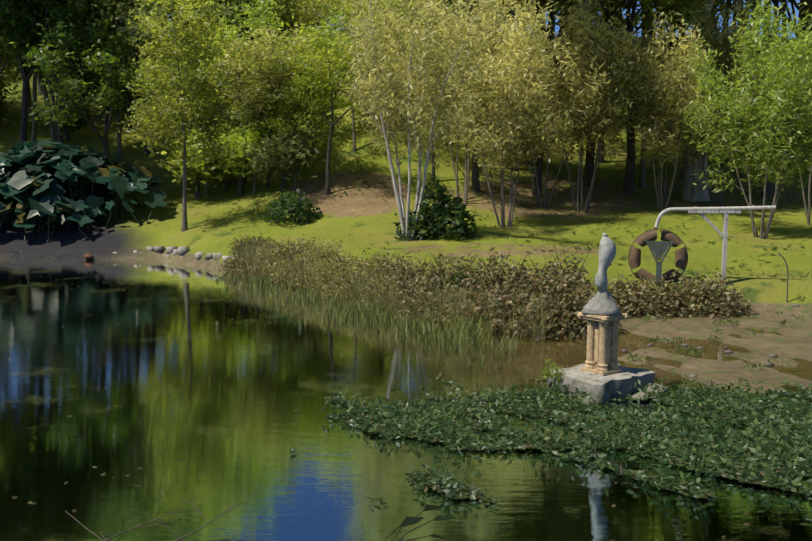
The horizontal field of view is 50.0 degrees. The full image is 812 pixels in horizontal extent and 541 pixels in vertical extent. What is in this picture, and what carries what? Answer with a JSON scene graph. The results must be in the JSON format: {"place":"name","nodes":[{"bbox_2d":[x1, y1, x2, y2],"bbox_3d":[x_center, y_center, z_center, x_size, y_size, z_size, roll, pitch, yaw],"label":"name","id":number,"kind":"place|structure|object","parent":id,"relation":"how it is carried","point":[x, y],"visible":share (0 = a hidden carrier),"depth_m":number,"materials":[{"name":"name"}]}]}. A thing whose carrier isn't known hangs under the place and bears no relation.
{"place":"outdoors","nodes":[
{"label":"outdoors","id":0,"kind":"place"},
{"bbox_2d":[214,270,516,363],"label":"reeds","id":1,"kind":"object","parent":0,"point":[457,328],"depth_m":17.44,"materials":[{"name":"green plant"}]},
{"bbox_2d":[0,259,811,540],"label":"water","id":2,"kind":"structure","parent":0,"point":[133,391],"depth_m":10.22,"materials":[{"name":"green liquid"}]},
{"bbox_2d":[65,469,264,540],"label":"dead twigs","id":3,"kind":"object","parent":2,"relation":"in","point":[136,527],"visible":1,"depth_m":7.38,"materials":[{"name":"brown wood"}]},
{"bbox_2d":[6,262,811,540],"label":"floating weed","id":4,"kind":"object","parent":2,"relation":"on","point":[760,456],"visible":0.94,"depth_m":10.16,"materials":[{"name":"green plant"}]},
{"bbox_2d":[384,504,452,540],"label":"plant","id":5,"kind":"object","parent":2,"relation":"in","point":[410,520],"visible":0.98,"depth_m":7.14,"materials":[{"name":"green plant"}]},
{"bbox_2d":[0,33,811,399],"bbox_3d":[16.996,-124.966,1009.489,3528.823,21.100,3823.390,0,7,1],"label":"ground","id":6,"kind":"structure","parent":0,"point":[360,215],"depth_m":30.63,"materials":[{"name":"green plant"}]},
{"bbox_2d":[0,92,17,124],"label":"tree","id":7,"kind":"object","parent":6,"relation":"on","point":[2,107],"visible":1,"depth_m":48.95,"materials":[{"name":"green plant"}]},
{"bbox_2d":[0,73,19,98],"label":"tree","id":8,"kind":"object","parent":6,"relation":"on","point":[6,78],"visible":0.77,"depth_m":51.68,"materials":[{"name":"green plant"}]},
{"bbox_2d":[26,59,31,123],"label":"forest tree","id":9,"kind":"object","parent":6,"relation":"on","point":[29,103],"visible":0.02,"depth_m":49.88,"materials":[{"name":"brown plant"}]},
{"bbox_2d":[37,76,42,94],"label":"forest tree","id":10,"kind":"object","parent":6,"relation":"on","point":[40,91],"depth_m":56.48,"materials":[{"name":"brown plant"}]},
{"bbox_2d":[0,0,90,97],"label":"forest tree","id":11,"kind":"object","parent":6,"relation":"on","point":[6,58],"visible":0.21,"depth_m":38.54,"materials":[{"name":"green plant"}]},
{"bbox_2d":[0,0,110,189],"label":"tree","id":12,"kind":"object","parent":6,"relation":"on","point":[19,35],"visible":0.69,"depth_m":34.84,"materials":[{"name":"green plant"}]},
{"bbox_2d":[8,0,113,141],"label":"forest tree","id":13,"kind":"object","parent":6,"relation":"on","point":[51,125],"visible":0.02,"depth_m":38.97,"materials":[{"name":"brown plant"}]},
{"bbox_2d":[20,100,104,140],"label":"tree","id":14,"kind":"object","parent":6,"relation":"on","point":[88,110],"visible":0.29,"depth_m":46.19,"materials":[{"name":"green plant"}]},
{"bbox_2d":[0,0,134,141],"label":"tall tree","id":15,"kind":"object","parent":6,"relation":"on","point":[24,107],"visible":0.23,"depth_m":36.56,"materials":[{"name":"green plant"}]},
{"bbox_2d":[0,0,160,140],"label":"forest tree","id":16,"kind":"object","parent":6,"relation":"on","point":[34,129],"visible":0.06,"depth_m":41.03,"materials":[{"name":"brown plant"}]},
{"bbox_2d":[0,139,167,241],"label":"large-leaved plants","id":17,"kind":"object","parent":6,"relation":"on","point":[39,179],"visible":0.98,"depth_m":32.07,"materials":[{"name":"green plant"}]},
{"bbox_2d":[20,12,151,159],"bbox_3d":[-12.426,-6.403,34.995,5.663,7.826,5.499,-3,7,-23],"label":"tree","id":18,"kind":"object","parent":6,"relation":"on","point":[108,92],"visible":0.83,"depth_m":33.56,"materials":[{"name":"green plant"}]},
{"bbox_2d":[86,54,101,123],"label":"forest tree","id":19,"kind":"object","parent":6,"relation":"on","point":[98,117],"visible":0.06,"depth_m":50.24,"materials":[{"name":"brown plant"}]},
{"bbox_2d":[81,60,135,108],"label":"tree","id":20,"kind":"object","parent":6,"relation":"on","point":[103,77],"depth_m":52.94,"materials":[{"name":"green plant"}]},
{"bbox_2d":[55,3,177,141],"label":"forest tree","id":21,"kind":"object","parent":6,"relation":"on","point":[57,103],"depth_m":42.69,"materials":[{"name":"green plant"}]},
{"bbox_2d":[1,0,256,154],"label":"forest tree","id":22,"kind":"object","parent":6,"relation":"on","point":[122,31],"visible":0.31,"depth_m":36.05,"materials":[{"name":"green plant"}]},
{"bbox_2d":[123,51,134,130],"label":"forest tree","id":23,"kind":"object","parent":6,"relation":"on","point":[129,101],"visible":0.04,"depth_m":48.32,"materials":[{"name":"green plant"}]},
{"bbox_2d":[135,35,141,115],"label":"forest tree","id":24,"kind":"object","parent":6,"relation":"on","point":[138,92],"visible":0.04,"depth_m":51.14,"materials":[{"name":"brown plant"}]},
{"bbox_2d":[97,0,187,153],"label":"forest tree","id":25,"kind":"object","parent":6,"relation":"on","point":[146,151],"visible":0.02,"depth_m":44.03,"materials":[{"name":"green plant"}]},
{"bbox_2d":[83,246,234,260],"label":"rocks","id":26,"kind":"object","parent":6,"relation":"on","point":[182,250],"depth_m":29.22,"materials":[{"name":"grey stone"}]},
{"bbox_2d":[114,54,235,197],"bbox_3d":[-8.786,-6.003,35.281,6.072,6.200,4.787,-1,7,-11],"label":"valley tree","id":27,"kind":"object","parent":6,"relation":"on","point":[206,183],"visible":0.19,"depth_m":34.82,"materials":[{"name":"green plant"}]},
{"bbox_2d":[116,0,243,230],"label":"tall slender tree","id":28,"kind":"object","parent":6,"relation":"on","point":[203,89],"visible":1,"depth_m":29.76,"materials":[{"name":"green plant"}]},
{"bbox_2d":[166,78,219,128],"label":"tree","id":29,"kind":"object","parent":6,"relation":"on","point":[198,109],"depth_m":48.84,"materials":[{"name":"green plant"}]},
{"bbox_2d":[180,58,216,73],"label":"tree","id":30,"kind":"object","parent":6,"relation":"on","point":[190,64],"depth_m":58.83,"materials":[{"name":"green plant"}]},
{"bbox_2d":[148,121,251,199],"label":"tree","id":31,"kind":"object","parent":6,"relation":"on","point":[178,160],"visible":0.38,"depth_m":34.33,"materials":[{"name":"green plant"}]},
{"bbox_2d":[133,0,300,133],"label":"forest tree","id":32,"kind":"object","parent":6,"relation":"on","point":[219,2],"visible":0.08,"depth_m":44.81,"materials":[{"name":"green plant"}]},
{"bbox_2d":[182,118,287,195],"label":"tree","id":33,"kind":"object","parent":6,"relation":"on","point":[236,142],"visible":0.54,"depth_m":33.77,"materials":[{"name":"green plant"}]},
{"bbox_2d":[178,0,313,135],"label":"forest tree","id":34,"kind":"object","parent":6,"relation":"on","point":[287,14],"visible":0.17,"depth_m":44.45,"materials":[{"name":"green plant"}]},
{"bbox_2d":[177,16,341,191],"bbox_3d":[-5.878,-6.581,34.497,7.258,7.082,4.571,0,7,-1],"label":"valley tree","id":35,"kind":"object","parent":6,"relation":"on","point":[233,37],"visible":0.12,"depth_m":33.82,"materials":[{"name":"green plant"}]},
{"bbox_2d":[212,55,312,193],"bbox_3d":[-5.646,-5.575,34.001,3.820,5.313,5.680,-3,7,-24],"label":"valley tree","id":36,"kind":"object","parent":6,"relation":"on","point":[242,115],"visible":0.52,"depth_m":32.96,"materials":[{"name":"green plant"}]},
{"bbox_2d":[211,22,318,188],"bbox_3d":[-5.633,-6.223,34.073,4.265,6.175,6.838,-2,7,-14],"label":"valley tree","id":37,"kind":"object","parent":6,"relation":"on","point":[261,56],"visible":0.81,"depth_m":32.20,"materials":[{"name":"green plant"}]},
{"bbox_2d":[203,0,328,185],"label":"valley tree","id":38,"kind":"object","parent":6,"relation":"on","point":[265,18],"visible":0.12,"depth_m":33.73,"materials":[{"name":"green plant"}]},
{"bbox_2d":[240,121,338,192],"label":"tree","id":39,"kind":"object","parent":6,"relation":"on","point":[282,154],"visible":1,"depth_m":32.91,"materials":[{"name":"green plant"}]},
{"bbox_2d":[233,0,357,122],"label":"forest tree","id":40,"kind":"object","parent":6,"relation":"on","point":[316,16],"visible":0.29,"depth_m":45.91,"materials":[{"name":"green plant"}]},
{"bbox_2d":[239,72,354,190],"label":"valley tree","id":41,"kind":"object","parent":6,"relation":"on","point":[305,114],"visible":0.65,"depth_m":32.87,"materials":[{"name":"green plant"}]},
{"bbox_2d":[287,11,323,32],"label":"tree","id":42,"kind":"object","parent":6,"relation":"on","point":[294,27],"visible":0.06,"depth_m":68.01,"materials":[{"name":"green plant"}]},
{"bbox_2d":[238,26,399,194],"bbox_3d":[-3.094,-5.797,32.697,5.704,5.899,5.434,-3,8,-27],"label":"tree","id":43,"kind":"object","parent":6,"relation":"on","point":[315,66],"visible":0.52,"depth_m":31.78,"materials":[{"name":"green plant"}]},
{"bbox_2d":[293,0,344,15],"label":"forest tree","id":44,"kind":"object","parent":6,"relation":"on","point":[332,7],"visible":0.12,"depth_m":59.57,"materials":[{"name":"green plant"}]},
{"bbox_2d":[303,60,350,110],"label":"tree","id":45,"kind":"object","parent":6,"relation":"on","point":[336,87],"depth_m":47.74,"materials":[{"name":"green plant"}]},
{"bbox_2d":[298,0,396,112],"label":"forest tree","id":46,"kind":"object","parent":6,"relation":"on","point":[345,10],"visible":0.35,"depth_m":48.36,"materials":[{"name":"green plant"}]},
{"bbox_2d":[295,2,412,151],"bbox_3d":[-2.477,-8.052,36.561,5.841,6.223,4.604,4,8,32],"label":"forest tree","id":47,"kind":"object","parent":6,"relation":"on","point":[336,19],"visible":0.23,"depth_m":36.20,"materials":[{"name":"green plant"}]},
{"bbox_2d":[261,175,477,240],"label":"shrubs","id":48,"kind":"object","parent":6,"relation":"on","point":[433,221],"visible":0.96,"depth_m":25.81,"materials":[{"name":"green plant"}]},
{"bbox_2d":[338,52,410,102],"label":"tree","id":49,"kind":"object","parent":6,"relation":"on","point":[374,72],"visible":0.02,"depth_m":38.04,"materials":[{"name":"green plant"}]},
{"bbox_2d":[343,0,434,31],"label":"forest tree","id":50,"kind":"object","parent":6,"relation":"on","point":[367,9],"visible":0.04,"depth_m":44.97,"materials":[{"name":"green plant"}]},
{"bbox_2d":[365,0,429,50],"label":"forest tree","id":51,"kind":"object","parent":6,"relation":"on","point":[384,4],"visible":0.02,"depth_m":41.05,"materials":[{"name":"green plant"}]},
{"bbox_2d":[368,28,449,181],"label":"valley tree","id":52,"kind":"object","parent":6,"relation":"on","point":[432,161],"visible":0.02,"depth_m":34.38,"materials":[{"name":"green plant"}]},
{"bbox_2d":[325,0,513,240],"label":"pale stem tree","id":53,"kind":"object","parent":6,"relation":"on","point":[387,99],"visible":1,"depth_m":25.01,"materials":[{"name":"green plant"}]},
{"bbox_2d":[32,103,811,279],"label":"fallen leaves","id":54,"kind":"object","parent":6,"relation":"on","point":[691,273],"visible":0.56,"depth_m":28.28,"materials":[{"name":"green plant"}]},
{"bbox_2d":[219,232,625,339],"bbox_3d":[-1.270,-0.158,21.341,3.054,1.751,14.758,-6,9,-40],"label":"shore hedge","id":55,"kind":"object","parent":6,"relation":"on","point":[538,306],"visible":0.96,"depth_m":17.97,"materials":[{"name":"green plant"}]},
{"bbox_2d":[374,0,480,125],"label":"forest tree","id":56,"kind":"object","parent":6,"relation":"on","point":[435,23],"visible":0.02,"depth_m":38.04,"materials":[{"name":"green plant"}]},
{"bbox_2d":[391,0,508,132],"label":"forest tree","id":57,"kind":"object","parent":6,"relation":"on","point":[440,15],"visible":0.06,"depth_m":37.64,"materials":[{"name":"green plant"}]},
{"bbox_2d":[386,0,516,205],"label":"wispy tree","id":58,"kind":"object","parent":6,"relation":"on","point":[467,171],"visible":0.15,"depth_m":32.36,"materials":[{"name":"green plant"}]},
{"bbox_2d":[421,0,589,226],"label":"wispy tree","id":59,"kind":"object","parent":6,"relation":"on","point":[500,133],"visible":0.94,"depth_m":29.30,"materials":[{"name":"green plant"}]},
{"bbox_2d":[432,0,584,192],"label":"tall tree","id":60,"kind":"object","parent":6,"relation":"on","point":[475,180],"visible":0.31,"depth_m":33.51,"materials":[{"name":"green plant"}]},
{"bbox_2d":[488,116,564,163],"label":"tree","id":61,"kind":"object","parent":6,"relation":"on","point":[545,148],"visible":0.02,"depth_m":38.71,"materials":[{"name":"green plant"}]},
{"bbox_2d":[487,1,616,208],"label":"wispy tree","id":62,"kind":"object","parent":6,"relation":"on","point":[553,139],"visible":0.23,"depth_m":32.82,"materials":[{"name":"green plant"}]},
{"bbox_2d":[551,10,554,78],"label":"forest tree","id":63,"kind":"object","parent":6,"relation":"on","point":[553,28],"visible":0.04,"depth_m":54.54,"materials":[{"name":"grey plant"}]},
{"bbox_2d":[502,0,606,166],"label":"forest tree","id":64,"kind":"object","parent":6,"relation":"on","point":[558,24],"visible":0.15,"depth_m":36.97,"materials":[{"name":"green plant"}]},
{"bbox_2d":[503,0,655,169],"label":"forest tree","id":65,"kind":"object","parent":6,"relation":"on","point":[615,3],"visible":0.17,"depth_m":37.51,"materials":[{"name":"green plant"}]},
{"bbox_2d":[532,0,627,196],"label":"tall tree","id":66,"kind":"object","parent":6,"relation":"on","point":[539,163],"visible":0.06,"depth_m":35.45,"materials":[{"name":"green plant"}]},
{"bbox_2d":[518,0,666,212],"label":"wispy tree","id":67,"kind":"object","parent":6,"relation":"on","point":[590,88],"visible":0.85,"depth_m":31.93,"materials":[{"name":"green plant"}]},
{"bbox_2d":[558,4,650,132],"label":"forest tree","id":68,"kind":"object","parent":6,"relation":"on","point":[566,45],"visible":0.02,"depth_m":47.23,"materials":[{"name":"brown plant"}]},
{"bbox_2d":[547,233,668,406],"bbox_3d":[2.823,0.651,12.040,1.593,2.340,1.254,-5,8,-37],"label":"fish statue","id":69,"kind":"object","parent":6,"relation":"on","point":[601,371],"visible":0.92,"depth_m":11.94,"materials":[{"name":"beige stone"}]},
{"bbox_2d":[540,359,563,381],"bbox_3d":[2.046,1.373,11.986,0.413,0.351,0.334,0,7,1],"label":"plant","id":70,"kind":"object","parent":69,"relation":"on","point":[547,372],"visible":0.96,"depth_m":11.96,"materials":[{"name":"green plant"}]},
{"bbox_2d":[565,0,655,107],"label":"forest tree","id":71,"kind":"object","parent":6,"relation":"on","point":[651,35],"visible":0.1,"depth_m":52.30,"materials":[{"name":"brown plant"}]},
{"bbox_2d":[599,0,638,194],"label":"tall tree","id":72,"kind":"object","parent":6,"relation":"on","point":[628,186],"visible":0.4,"depth_m":36.08,"materials":[{"name":"brown plant"}]},
{"bbox_2d":[610,56,647,87],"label":"tree","id":73,"kind":"object","parent":6,"relation":"on","point":[630,75],"depth_m":54.17,"materials":[{"name":"green plant"}]},
{"bbox_2d":[583,0,685,187],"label":"forest tree","id":74,"kind":"object","parent":6,"relation":"on","point":[589,167],"visible":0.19,"depth_m":37.14,"materials":[{"name":"brown plant"}]},
{"bbox_2d":[641,8,645,56],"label":"forest tree","id":75,"kind":"object","parent":6,"relation":"on","point":[642,34],"visible":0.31,"depth_m":62.76,"materials":[{"name":"grey plant"}]},
{"bbox_2d":[560,0,729,162],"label":"forest tree","id":76,"kind":"object","parent":6,"relation":"on","point":[601,158],"visible":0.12,"depth_m":41.33,"materials":[{"name":"green plant"}]},
{"bbox_2d":[645,7,649,44],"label":"forest tree","id":77,"kind":"object","parent":6,"relation":"on","point":[646,15],"visible":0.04,"depth_m":67.66,"materials":[{"name":"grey plant"}]},
{"bbox_2d":[557,0,749,186],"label":"forest tree","id":78,"kind":"object","parent":6,"relation":"on","point":[685,9],"visible":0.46,"depth_m":34.48,"materials":[{"name":"green plant"}]},
{"bbox_2d":[610,7,723,211],"bbox_3d":[9.585,-6.021,33.281,4.346,7.709,6.374,2,7,13],"label":"wispy tree","id":79,"kind":"object","parent":6,"relation":"on","point":[666,117],"visible":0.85,"depth_m":31.65,"materials":[{"name":"green plant"}]},
{"bbox_2d":[669,23,675,60],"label":"forest tree","id":80,"kind":"object","parent":6,"relation":"on","point":[670,43],"visible":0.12,"depth_m":54.46,"materials":[{"name":"grey plant"}]},
{"bbox_2d":[666,4,688,179],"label":"forest tree","id":81,"kind":"object","parent":6,"relation":"on","point":[682,174],"visible":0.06,"depth_m":39.90,"materials":[{"name":"brown plant"}]},
{"bbox_2d":[642,0,713,201],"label":"gum tree","id":82,"kind":"object","parent":6,"relation":"on","point":[692,192],"visible":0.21,"depth_m":35.77,"materials":[{"name":"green plant"}]},
{"bbox_2d":[607,272,751,319],"bbox_3d":[5.635,0.516,18.623,3.389,1.050,1.844,0,7,1],"label":"hedge","id":83,"kind":"object","parent":6,"relation":"on","point":[703,295],"visible":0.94,"depth_m":18.29,"materials":[{"name":"brown plant"}]},
{"bbox_2d":[654,206,775,284],"bbox_3d":[6.873,-0.478,19.511,2.625,1.962,0.126,1,7,5],"label":"pipe stand","id":84,"kind":"object","parent":6,"relation":"on","point":[726,211],"visible":0.98,"depth_m":19.41,"materials":[{"name":"white paint"}]},
{"bbox_2d":[628,229,687,282],"bbox_3d":[5.713,-0.255,19.709,1.318,1.363,0.470,1,7,11],"label":"life ring","id":85,"kind":"object","parent":84,"relation":"attached to","point":[660,248],"visible":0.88,"depth_m":19.67,"materials":[{"name":"brown plastic"}]},
{"bbox_2d":[656,0,774,206],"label":"wispy tree","id":86,"kind":"object","parent":6,"relation":"on","point":[719,42],"visible":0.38,"depth_m":34.02,"materials":[{"name":"green plant"}]},
{"bbox_2d":[621,296,811,392],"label":"mud tufts","id":87,"kind":"object","parent":6,"relation":"on","point":[769,363],"visible":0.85,"depth_m":15.13,"materials":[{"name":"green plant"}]},
{"bbox_2d":[722,3,730,43],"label":"forest tree","id":88,"kind":"object","parent":6,"relation":"on","point":[725,19],"visible":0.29,"depth_m":72.37,"materials":[{"name":"grey plant"}]},
{"bbox_2d":[732,1,736,44],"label":"forest tree","id":89,"kind":"object","parent":6,"relation":"on","point":[734,24],"visible":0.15,"depth_m":72.55,"materials":[{"name":"grey plant"}]},
{"bbox_2d":[668,0,811,238],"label":"wispy tree","id":90,"kind":"object","parent":6,"relation":"on","point":[790,103],"visible":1,"depth_m":27.26,"materials":[{"name":"green plant"}]},
{"bbox_2d":[725,0,754,162],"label":"forest tree","id":91,"kind":"object","parent":6,"relation":"on","point":[727,159],"visible":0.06,"depth_m":42.93,"materials":[{"name":"grey plant"}]},
{"bbox_2d":[743,2,757,79],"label":"forest tree","id":92,"kind":"object","parent":6,"relation":"on","point":[750,24],"visible":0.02,"depth_m":52.25,"materials":[{"name":"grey plant"}]},
{"bbox_2d":[711,0,801,197],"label":"tall tree","id":93,"kind":"object","parent":6,"relation":"on","point":[769,183],"visible":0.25,"depth_m":36.13,"materials":[{"name":"green plant"}]},
{"bbox_2d":[735,0,789,50],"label":"forest tree","id":94,"kind":"object","parent":6,"relation":"on","point":[741,8],"visible":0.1,"depth_m":57.57,"materials":[{"name":"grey plant"}]},
{"bbox_2d":[722,0,811,159],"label":"forest tree","id":95,"kind":"object","parent":6,"relation":"on","point":[788,12],"visible":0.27,"depth_m":43.56,"materials":[{"name":"green plant"}]},
{"bbox_2d":[737,4,811,225],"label":"wispy tree","id":96,"kind":"object","parent":6,"relation":"on","point":[808,212],"visible":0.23,"depth_m":30.23,"materials":[{"name":"green plant"}]},
{"bbox_2d":[753,48,807,78],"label":"tree","id":97,"kind":"object","parent":6,"relation":"on","point":[777,58],"visible":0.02,"depth_m":56.53,"materials":[{"name":"green plant"}]},
{"bbox_2d":[778,252,788,301],"bbox_3d":[8.163,0.198,18.870,0.260,1.192,0.028,0,7,1],"label":"bent rod","id":98,"kind":"object","parent":6,"relation":"on","point":[787,276],"visible":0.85,"depth_m":18.85,"materials":[{"name":"grey metal"}]},
{"bbox_2d":[781,0,787,40],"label":"forest tree","id":99,"kind":"object","parent":6,"relation":"on","point":[784,10],"visible":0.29,"depth_m":77.49,"materials":[{"name":"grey plant"}]},
{"bbox_2d":[767,0,811,22],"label":"forest tree","id":100,"kind":"object","parent":6,"relation":"on","point":[800,10],"visible":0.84,"depth_m":41.28,"materials":[{"name":"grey plant"}]},
{"bbox_2d":[798,0,804,26],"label":"forest tree","id":101,"kind":"object","parent":6,"relation":"on","point":[800,15],"visible":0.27,"depth_m":78.02,"materials":[{"name":"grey plant"}]},
{"bbox_2d":[798,0,810,82],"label":"forest tree","id":102,"kind":"object","parent":6,"relation":"on","point":[806,6],"visible":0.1,"depth_m":48.26,"materials":[{"name":"grey plant"}]},
{"bbox_2d":[90,0,799,38],"label":"sky","id":103,"kind":"structure","parent":0,"point":[789,4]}
]}

